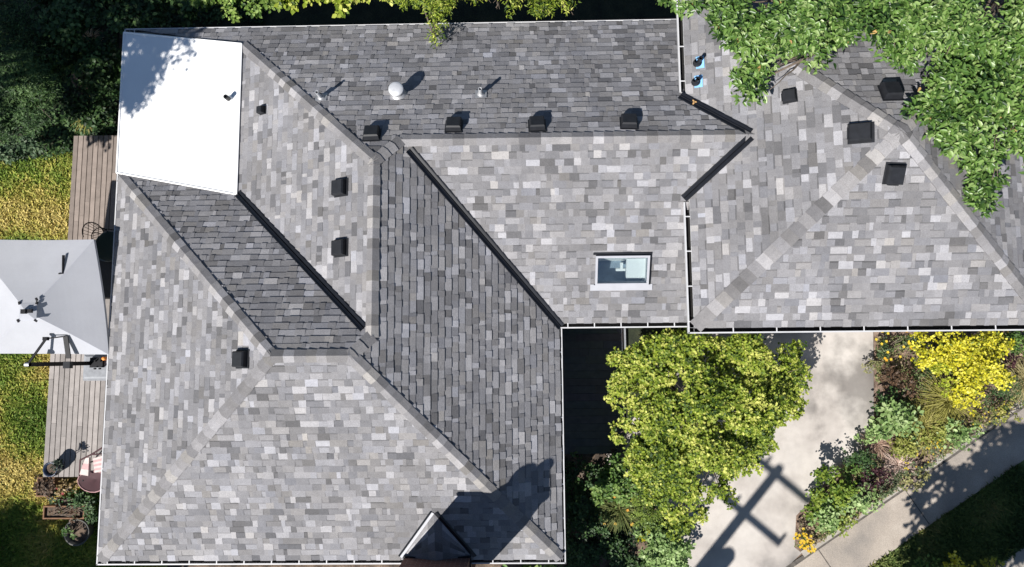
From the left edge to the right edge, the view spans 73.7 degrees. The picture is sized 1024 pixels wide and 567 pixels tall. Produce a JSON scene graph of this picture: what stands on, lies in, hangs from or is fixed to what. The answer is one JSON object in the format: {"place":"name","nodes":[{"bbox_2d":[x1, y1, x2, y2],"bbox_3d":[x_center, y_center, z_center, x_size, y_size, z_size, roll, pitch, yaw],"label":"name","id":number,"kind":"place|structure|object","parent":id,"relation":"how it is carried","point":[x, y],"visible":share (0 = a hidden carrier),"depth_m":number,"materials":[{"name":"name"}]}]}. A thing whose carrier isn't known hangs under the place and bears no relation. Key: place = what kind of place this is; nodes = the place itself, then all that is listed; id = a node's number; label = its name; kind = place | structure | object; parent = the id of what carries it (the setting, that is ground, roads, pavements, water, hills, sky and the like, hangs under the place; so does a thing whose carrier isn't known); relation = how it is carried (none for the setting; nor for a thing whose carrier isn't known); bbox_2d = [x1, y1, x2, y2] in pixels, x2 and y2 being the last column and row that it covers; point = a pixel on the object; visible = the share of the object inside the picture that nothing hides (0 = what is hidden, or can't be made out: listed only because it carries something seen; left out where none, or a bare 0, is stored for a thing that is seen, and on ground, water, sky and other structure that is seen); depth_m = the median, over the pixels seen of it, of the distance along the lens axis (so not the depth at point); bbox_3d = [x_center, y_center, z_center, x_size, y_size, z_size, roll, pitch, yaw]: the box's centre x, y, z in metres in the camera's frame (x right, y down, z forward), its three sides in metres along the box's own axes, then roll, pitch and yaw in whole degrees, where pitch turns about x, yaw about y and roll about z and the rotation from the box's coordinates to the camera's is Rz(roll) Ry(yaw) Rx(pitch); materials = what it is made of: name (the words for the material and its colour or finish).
{"place":"outdoors","nodes":[
{"label":"outdoors","id":0,"kind":"place"},
{"bbox_2d":[0,149,167,566],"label":"back lawn","id":1,"kind":"structure","parent":0,"point":[33,391],"depth_m":18.68,"materials":[{"name":"green plant"}]},
{"bbox_2d":[36,476,66,496],"bbox_3d":[-12.293,5.391,18.235,0.480,0.500,0.500,-1,84,1],"label":"planter box","id":2,"kind":"object","parent":1,"relation":"on","point":[55,482],"visible":0.51,"depth_m":18.05,"materials":[{"name":"brown wood"}]},
{"bbox_2d":[33,474,55,499],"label":"potted plant","id":3,"kind":"object","parent":2,"relation":"in","point":[40,492],"visible":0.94,"depth_m":17.86,"materials":[{"name":"brown plant"}]},
{"bbox_2d":[54,479,78,496],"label":"potted plant","id":4,"kind":"object","parent":2,"relation":"in","point":[60,489],"visible":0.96,"depth_m":17.75,"materials":[{"name":"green plant"}]},
{"bbox_2d":[43,502,94,518],"bbox_3d":[-11.794,6.048,18.181,1.100,0.450,0.340,-1,84,1],"label":"planter box","id":5,"kind":"object","parent":1,"relation":"on","point":[48,508],"visible":0.54,"depth_m":18.01,"materials":[{"name":"brown wood"}]},
{"bbox_2d":[49,505,79,522],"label":"potted plant","id":6,"kind":"object","parent":5,"relation":"in","point":[62,514],"visible":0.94,"depth_m":17.82,"materials":[{"name":"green plant"}]},
{"bbox_2d":[48,490,98,523],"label":"border shrub","id":7,"kind":"object","parent":1,"relation":"on","point":[80,498],"visible":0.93,"depth_m":17.85,"materials":[{"name":"green plant"}]},
{"bbox_2d":[64,519,94,545],"bbox_3d":[-11.433,6.562,18.136,0.690,0.420,0.690,-1,84,1],"label":"round pot","id":8,"kind":"object","parent":1,"relation":"on","point":[83,530],"visible":0.95,"depth_m":18.00,"materials":[{"name":"plastic"}]},
{"bbox_2d":[61,525,77,540],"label":"potted plant","id":9,"kind":"object","parent":8,"relation":"in","point":[71,530],"visible":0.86,"depth_m":17.83,"materials":[{"name":"green plant"}]},
{"bbox_2d":[43,135,116,476],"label":"wooden deck","id":10,"kind":"structure","parent":1,"relation":"on","point":[74,421],"depth_m":18.09,"materials":[{"name":"brown wood"}]},
{"bbox_2d":[43,461,63,476],"bbox_3d":[-11.826,4.779,17.656,0.380,0.360,0.380,-1,84,1],"label":"blue pot","id":11,"kind":"object","parent":10,"relation":"on","point":[47,471],"visible":0.79,"depth_m":17.53,"materials":[{"name":"ceramic"}]},
{"bbox_2d":[50,458,62,473],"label":"potted plant","id":12,"kind":"object","parent":11,"relation":"in","point":[57,462],"visible":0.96,"depth_m":17.33,"materials":[{"name":"green plant"}]},
{"bbox_2d":[0,239,108,380],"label":"patio umbrella","id":13,"kind":"object","parent":10,"relation":"on","point":[52,298],"visible":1,"depth_m":15.78,"materials":[{"name":"fabric"}]},
{"bbox_2d":[77,447,101,492],"bbox_3d":[-10.569,4.665,17.637,0.830,1.772,1.359,13,84,2],"label":"lounge chair","id":14,"kind":"object","parent":10,"relation":"on","point":[88,480],"visible":0.67,"depth_m":17.31,"materials":[{"name":"red fabric"}]},
{"bbox_2d":[82,222,113,238],"bbox_3d":[-10.866,-1.270,18.022,0.560,0.855,0.566,-1,84,1],"label":"wire chair","id":15,"kind":"object","parent":10,"relation":"on","point":[103,230],"visible":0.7,"depth_m":17.87,"materials":[{"name":"metal"}]},
{"bbox_2d":[96,231,113,261],"bbox_3d":[-10.452,-0.921,18.053,0.800,0.700,0.800,-1,84,1],"label":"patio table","id":16,"kind":"object","parent":10,"relation":"on","point":[104,242],"visible":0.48,"depth_m":17.71,"materials":[{"name":"black glass"}]},
{"bbox_2d":[99,259,111,298],"bbox_3d":[-10.465,-0.172,18.046,0.900,0.560,1.180,-1,84,1],"label":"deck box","id":17,"kind":"object","parent":10,"relation":"on","point":[106,270],"visible":0.14,"depth_m":17.77,"materials":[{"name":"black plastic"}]},
{"bbox_2d":[0,0,675,168],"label":"forest floor","id":18,"kind":"structure","parent":0,"point":[372,12],"depth_m":19.67,"materials":[{"name":"green plant"}]},
{"bbox_2d":[0,126,42,164],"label":"grey shrub","id":19,"kind":"object","parent":18,"relation":"on","point":[33,147],"visible":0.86,"depth_m":18.56,"materials":[{"name":"green plant"}]},
{"bbox_2d":[0,0,68,145],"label":"shade tree","id":20,"kind":"object","parent":18,"relation":"on","point":[15,59],"visible":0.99,"depth_m":16.70,"materials":[{"name":"green plant"}]},
{"bbox_2d":[17,0,119,85],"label":"shade tree","id":21,"kind":"object","parent":18,"relation":"on","point":[64,30],"visible":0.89,"depth_m":17.17,"materials":[{"name":"green plant"}]},
{"bbox_2d":[68,96,108,134],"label":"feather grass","id":22,"kind":"object","parent":18,"relation":"on","point":[82,125],"depth_m":19.23,"materials":[{"name":"green plant"}]},
{"bbox_2d":[61,44,121,133],"bbox_3d":[-11.094,-5.228,18.662,1.657,1.819,2.501,37,86,5],"label":"shade tree","id":23,"kind":"object","parent":18,"relation":"on","point":[91,112],"visible":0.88,"depth_m":18.12,"materials":[{"name":"green plant"}]},
{"bbox_2d":[84,28,103,40],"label":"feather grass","id":24,"kind":"object","parent":18,"relation":"on","point":[90,34],"depth_m":19.49,"materials":[{"name":"green plant"}]},
{"bbox_2d":[0,0,265,162],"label":"woodland ground cover","id":25,"kind":"object","parent":18,"relation":"on","point":[210,16],"visible":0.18,"depth_m":19.50,"materials":[{"name":"green plant"}]},
{"bbox_2d":[75,0,209,34],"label":"shade tree","id":26,"kind":"object","parent":18,"relation":"on","point":[130,13],"visible":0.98,"depth_m":17.20,"materials":[{"name":"green plant"}]},
{"bbox_2d":[189,0,282,22],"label":"back tree","id":27,"kind":"object","parent":18,"relation":"on","point":[256,6],"visible":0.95,"depth_m":17.17,"materials":[{"name":"green plant"}]},
{"bbox_2d":[270,0,392,17],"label":"back tree","id":28,"kind":"object","parent":18,"relation":"on","point":[339,5],"visible":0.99,"depth_m":16.40,"materials":[{"name":"green plant"}]},
{"bbox_2d":[380,0,490,48],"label":"back tree","id":29,"kind":"object","parent":18,"relation":"on","point":[440,7],"visible":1,"depth_m":16.03,"materials":[{"name":"green plant"}]},
{"bbox_2d":[493,0,581,18],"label":"back tree","id":30,"kind":"object","parent":18,"relation":"on","point":[541,6],"visible":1,"depth_m":16.27,"materials":[{"name":"green plant"}]},
{"bbox_2d":[657,0,675,11],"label":"back tree","id":31,"kind":"object","parent":18,"relation":"on","point":[661,2],"visible":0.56,"depth_m":16.05,"materials":[{"name":"green plant"}]},
{"bbox_2d":[119,17,873,566],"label":"ground","id":32,"kind":"structure","parent":0,"point":[595,459],"depth_m":18.18,"materials":[{"name":"soil"}]},
{"bbox_2d":[568,451,595,490],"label":"border shrub","id":33,"kind":"object","parent":32,"relation":"on","point":[589,472],"visible":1,"depth_m":17.77,"materials":[{"name":"green plant"}]},
{"bbox_2d":[562,328,624,453],"bbox_3d":[1.919,2.739,18.431,2.166,0.100,3.640,-1,84,1],"label":"entry porch","id":34,"kind":"object","parent":32,"relation":"on","point":[589,414],"visible":0.46,"depth_m":18.36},
{"bbox_2d":[566,494,626,566],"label":"border shrub","id":35,"kind":"object","parent":32,"relation":"on","point":[582,525],"visible":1,"depth_m":17.64,"materials":[{"name":"green plant"}]},
{"bbox_2d":[605,448,623,463],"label":"purple shrub","id":36,"kind":"object","parent":32,"relation":"on","point":[612,450],"visible":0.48,"depth_m":17.99,"materials":[{"name":"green plant"}]},
{"bbox_2d":[592,493,642,536],"bbox_3d":[2.834,5.939,17.946,1.585,0.363,1.546,18,85,3],"label":"day lily","id":37,"kind":"object","parent":32,"relation":"on","point":[621,515],"visible":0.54,"depth_m":17.83,"materials":[{"name":"green plant"}]},
{"bbox_2d":[564,458,688,566],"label":"border ground cover","id":38,"kind":"object","parent":32,"relation":"on","point":[629,562],"visible":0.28,"depth_m":17.99,"materials":[{"name":"green plant"}]},
{"bbox_2d":[589,453,642,507],"bbox_3d":[2.709,5.230,17.646,1.394,1.136,1.520,36,86,4],"label":"border shrub","id":39,"kind":"object","parent":38,"relation":"on","point":[610,478],"visible":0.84,"depth_m":17.38,"materials":[{"name":"green plant"}]},
{"bbox_2d":[637,528,650,541],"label":"golden shrub","id":40,"kind":"object","parent":38,"relation":"on","point":[642,540],"visible":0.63,"depth_m":17.47,"materials":[{"name":"yellow plant"}]},
{"bbox_2d":[633,519,696,566],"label":"border shrub","id":41,"kind":"object","parent":38,"relation":"on","point":[660,544],"visible":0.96,"depth_m":17.13,"materials":[{"name":"green plant"}]},
{"bbox_2d":[628,491,671,533],"bbox_3d":[3.624,5.789,17.587,1.402,1.094,1.223,7,84,2],"label":"border shrub","id":42,"kind":"object","parent":32,"relation":"on","point":[646,514],"visible":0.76,"depth_m":17.30,"materials":[{"name":"green plant"}]},
{"bbox_2d":[624,327,686,419],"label":"border soil","id":43,"kind":"structure","parent":32,"relation":"on","point":[633,335],"depth_m":18.60,"materials":[{"name":"brown soil"}]},
{"bbox_2d":[623,328,625,348],"bbox_3d":[3.061,1.434,18.529,0.040,0.130,0.686,-1,84,1],"label":"edging rail","id":44,"kind":"object","parent":43,"relation":"on","point":[624,329],"visible":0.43,"depth_m":18.46,"materials":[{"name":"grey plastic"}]},
{"bbox_2d":[670,0,1023,218],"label":"broadleaf tree","id":45,"kind":"object","parent":32,"relation":"on","point":[971,78],"visible":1,"depth_m":12.90,"materials":[{"name":"green plant"}]},
{"bbox_2d":[801,398,1023,556],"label":"kerb","id":46,"kind":"structure","parent":32,"relation":"on","point":[805,553],"depth_m":18.06,"materials":[{"name":"concrete"}]},
{"bbox_2d":[1000,549,1023,566],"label":"street kerb","id":47,"kind":"structure","parent":32,"relation":"on","point":[1018,561],"depth_m":17.79,"materials":[{"name":"concrete"}]},
{"bbox_2d":[502,564,562,566],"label":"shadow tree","id":48,"kind":"object","parent":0,"point":[539,565],"visible":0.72,"depth_m":16.08,"materials":[{"name":"green plant"}]},
{"bbox_2d":[96,0,1023,566],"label":"house","id":49,"kind":"structure","parent":0,"point":[362,274],"depth_m":14.82,"materials":[{"name":"grey tile"}]},
{"bbox_2d":[607,332,873,566],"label":"driveway","id":50,"kind":"structure","parent":0,"point":[755,526],"depth_m":18.16,"materials":[{"name":"concrete"}]},
{"bbox_2d":[603,327,812,541],"bbox_3d":[4.846,3.653,16.889,5.179,2.952,5.414,-1,84,1],"label":"maple tree","id":51,"kind":"object","parent":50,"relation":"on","point":[673,454],"visible":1,"depth_m":16.21,"materials":[{"name":"green plant"}]},
{"bbox_2d":[794,409,1023,566],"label":"sidewalk","id":52,"kind":"structure","parent":0,"point":[897,521],"depth_m":17.98,"materials":[{"name":"grey concrete"}]},
{"bbox_2d":[818,491,928,566],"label":"sidewalk joint","id":53,"kind":"object","parent":52,"relation":"on","point":[913,502],"visible":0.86,"depth_m":17.94,"materials":[{"name":"grey concrete"}]},
{"bbox_2d":[786,406,1023,566],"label":"walk joint","id":54,"kind":"object","parent":52,"relation":"on","point":[797,561],"visible":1,"depth_m":18.02,"materials":[{"name":"grey concrete"}]},
{"bbox_2d":[795,331,1023,554],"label":"bed soil","id":55,"kind":"structure","parent":0,"point":[877,387],"depth_m":18.30,"materials":[{"name":"brown soil"}]},
{"bbox_2d":[793,528,815,553],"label":"flowering plant","id":56,"kind":"object","parent":55,"relation":"on","point":[807,542],"visible":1,"depth_m":17.56,"materials":[{"name":"yellow plant"}]},
{"bbox_2d":[800,464,860,520],"bbox_3d":[8.140,5.352,17.655,1.515,0.877,1.403,-1,84,1],"label":"green shrub","id":57,"kind":"object","parent":55,"relation":"on","point":[820,495],"visible":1,"depth_m":17.42,"materials":[{"name":"green plant"}]},
{"bbox_2d":[805,482,876,536],"bbox_3d":[8.479,5.689,17.645,2.093,0.818,0.954,-36,85,-3],"label":"leafy plant","id":58,"kind":"object","parent":55,"relation":"on","point":[832,517],"visible":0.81,"depth_m":17.44,"materials":[{"name":"green plant"}]},
{"bbox_2d":[827,510,858,537],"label":"leafy plant","id":59,"kind":"object","parent":55,"relation":"on","point":[841,527],"visible":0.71,"depth_m":17.64,"materials":[{"name":"green plant"}]},
{"bbox_2d":[835,461,861,483],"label":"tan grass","id":60,"kind":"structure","parent":55,"relation":"on","point":[842,477],"depth_m":17.95,"materials":[{"name":"green plant"}]},
{"bbox_2d":[839,452,870,481],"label":"leafy plant","id":61,"kind":"object","parent":55,"relation":"on","point":[850,470],"visible":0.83,"depth_m":17.75,"materials":[{"name":"green plant"}]},
{"bbox_2d":[842,448,879,478],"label":"green shrub","id":62,"kind":"object","parent":55,"relation":"on","point":[865,457],"visible":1,"depth_m":17.63,"materials":[{"name":"green plant"}]},
{"bbox_2d":[853,421,883,444],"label":"leafy plant","id":63,"kind":"object","parent":55,"relation":"on","point":[868,430],"visible":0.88,"depth_m":17.81,"materials":[{"name":"green plant"}]},
{"bbox_2d":[859,492,888,514],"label":"leafy plant","id":64,"kind":"object","parent":55,"relation":"on","point":[875,502],"visible":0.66,"depth_m":17.68,"materials":[{"name":"green plant"}]},
{"bbox_2d":[858,464,892,494],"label":"purple shrub","id":65,"kind":"object","parent":55,"relation":"on","point":[877,471],"visible":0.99,"depth_m":17.63,"materials":[{"name":"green plant"}]},
{"bbox_2d":[859,433,891,460],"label":"blush grass","id":66,"kind":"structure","parent":55,"relation":"on","point":[876,446],"depth_m":17.97,"materials":[{"name":"beige plant"}]},
{"bbox_2d":[861,346,892,373],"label":"leafy plant","id":67,"kind":"object","parent":55,"relation":"on","point":[875,362],"visible":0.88,"depth_m":18.09,"materials":[{"name":"green plant"}]},
{"bbox_2d":[869,386,903,415],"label":"dark plant","id":68,"kind":"object","parent":55,"relation":"on","point":[885,396],"visible":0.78,"depth_m":17.92,"materials":[{"name":"green plant"}]},
{"bbox_2d":[872,470,909,500],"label":"herb plant","id":69,"kind":"object","parent":55,"relation":"on","point":[891,490],"visible":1,"depth_m":17.75,"materials":[{"name":"green plant"}]},
{"bbox_2d":[875,332,911,360],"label":"flowering plant","id":70,"kind":"object","parent":55,"relation":"on","point":[884,346],"visible":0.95,"depth_m":17.97,"materials":[{"name":"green plant"}]},
{"bbox_2d":[868,396,924,444],"bbox_3d":[10.017,3.599,17.843,1.439,0.802,1.355,-1,84,1],"label":"leafy plant","id":71,"kind":"object","parent":55,"relation":"on","point":[896,420],"visible":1,"depth_m":17.65,"materials":[{"name":"green plant"}]},
{"bbox_2d":[878,356,918,399],"bbox_3d":[10.203,2.475,18.023,1.202,0.664,0.979,18,85,3],"label":"dry shrub","id":72,"kind":"object","parent":55,"relation":"on","point":[891,372],"visible":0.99,"depth_m":17.91,"materials":[{"name":"brown plant"}]},
{"bbox_2d":[877,443,922,487],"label":"blush grass","id":73,"kind":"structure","parent":55,"relation":"on","point":[898,465],"depth_m":17.89,"materials":[{"name":"beige plant"}]},
{"bbox_2d":[886,427,932,460],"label":"leafy plant","id":74,"kind":"object","parent":55,"relation":"on","point":[898,448],"visible":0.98,"depth_m":17.76,"materials":[{"name":"green plant"}]},
{"bbox_2d":[796,334,1023,548],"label":"bed ground cover","id":75,"kind":"object","parent":55,"relation":"on","point":[922,375],"visible":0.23,"depth_m":18.15,"materials":[{"name":"green plant"}]},
{"bbox_2d":[898,467,930,491],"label":"leafy plant","id":76,"kind":"object","parent":55,"relation":"on","point":[909,479],"visible":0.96,"depth_m":17.73,"materials":[{"name":"green plant"}]},
{"bbox_2d":[904,440,946,475],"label":"flowering plant","id":77,"kind":"object","parent":55,"relation":"on","point":[933,453],"visible":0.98,"depth_m":17.73,"materials":[{"name":"green plant"}]},
{"bbox_2d":[898,393,956,459],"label":"feather grass","id":78,"kind":"object","parent":55,"relation":"on","point":[928,423],"depth_m":17.89,"materials":[{"name":"plant"}]},
{"bbox_2d":[919,414,960,449],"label":"leafy plant","id":79,"kind":"object","parent":55,"relation":"on","point":[935,438],"visible":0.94,"depth_m":17.79,"materials":[{"name":"green plant"}]},
{"bbox_2d":[928,359,956,397],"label":"lime shrub","id":80,"kind":"object","parent":55,"relation":"on","point":[934,370],"visible":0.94,"depth_m":17.49,"materials":[{"name":"yellow plant"}]},
{"bbox_2d":[912,371,984,430],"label":"feather grass","id":81,"kind":"object","parent":55,"relation":"on","point":[947,408],"depth_m":17.91,"materials":[{"name":"plant"}]},
{"bbox_2d":[936,416,975,451],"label":"leafy plant","id":82,"kind":"object","parent":55,"relation":"on","point":[956,435],"visible":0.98,"depth_m":17.71,"materials":[{"name":"green plant"}]},
{"bbox_2d":[908,331,1016,414],"bbox_3d":[11.592,2.204,17.599,2.674,1.512,2.380,-1,84,1],"label":"golden shrub","id":83,"kind":"object","parent":55,"relation":"on","point":[967,363],"visible":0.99,"depth_m":17.38,"materials":[{"name":"yellow plant"}]},
{"bbox_2d":[953,421,984,448],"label":"leafy plant","id":84,"kind":"object","parent":55,"relation":"on","point":[974,429],"visible":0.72,"depth_m":17.82,"materials":[{"name":"green plant"}]},
{"bbox_2d":[969,400,1007,429],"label":"flowering plant","id":85,"kind":"object","parent":55,"relation":"on","point":[994,411],"visible":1,"depth_m":17.84,"materials":[{"name":"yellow plant"}]},
{"bbox_2d":[975,376,1023,411],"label":"green shrub","id":86,"kind":"object","parent":55,"relation":"on","point":[1001,394],"visible":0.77,"depth_m":17.77,"materials":[{"name":"green plant"}]},
{"bbox_2d":[997,344,1018,368],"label":"purple shrub","id":87,"kind":"object","parent":55,"relation":"on","point":[1005,361],"visible":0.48,"depth_m":17.64,"materials":[{"name":"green plant"}]},
{"bbox_2d":[994,397,1023,425],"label":"leafy plant","id":88,"kind":"object","parent":55,"relation":"on","point":[1003,412],"visible":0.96,"depth_m":17.88,"materials":[{"name":"yellow plant"}]},
{"bbox_2d":[997,331,1023,356],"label":"green shrub","id":89,"kind":"object","parent":55,"relation":"on","point":[1012,335],"visible":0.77,"depth_m":17.68,"materials":[{"name":"green plant"}]},
{"bbox_2d":[1005,358,1023,403],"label":"feather grass","id":90,"kind":"object","parent":55,"relation":"on","point":[1021,375],"depth_m":18.01,"materials":[{"name":"beige plant"}]},
{"bbox_2d":[869,460,1023,566],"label":"verge lawn","id":91,"kind":"structure","parent":0,"point":[968,500],"depth_m":17.90,"materials":[{"name":"green plant"}]},
{"bbox_2d":[912,554,943,566],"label":"green shrub","id":92,"kind":"object","parent":91,"relation":"on","point":[921,564],"visible":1,"depth_m":17.31,"materials":[{"name":"green plant"}]},
{"bbox_2d":[942,550,972,566],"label":"golden shrub","id":93,"kind":"object","parent":91,"relation":"on","point":[955,562],"visible":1,"depth_m":17.17,"materials":[{"name":"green plant"}]},
{"bbox_2d":[971,556,1004,566],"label":"lime shrub","id":94,"kind":"object","parent":91,"relation":"on","point":[992,563],"visible":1,"depth_m":17.24,"materials":[{"name":"green plant"}]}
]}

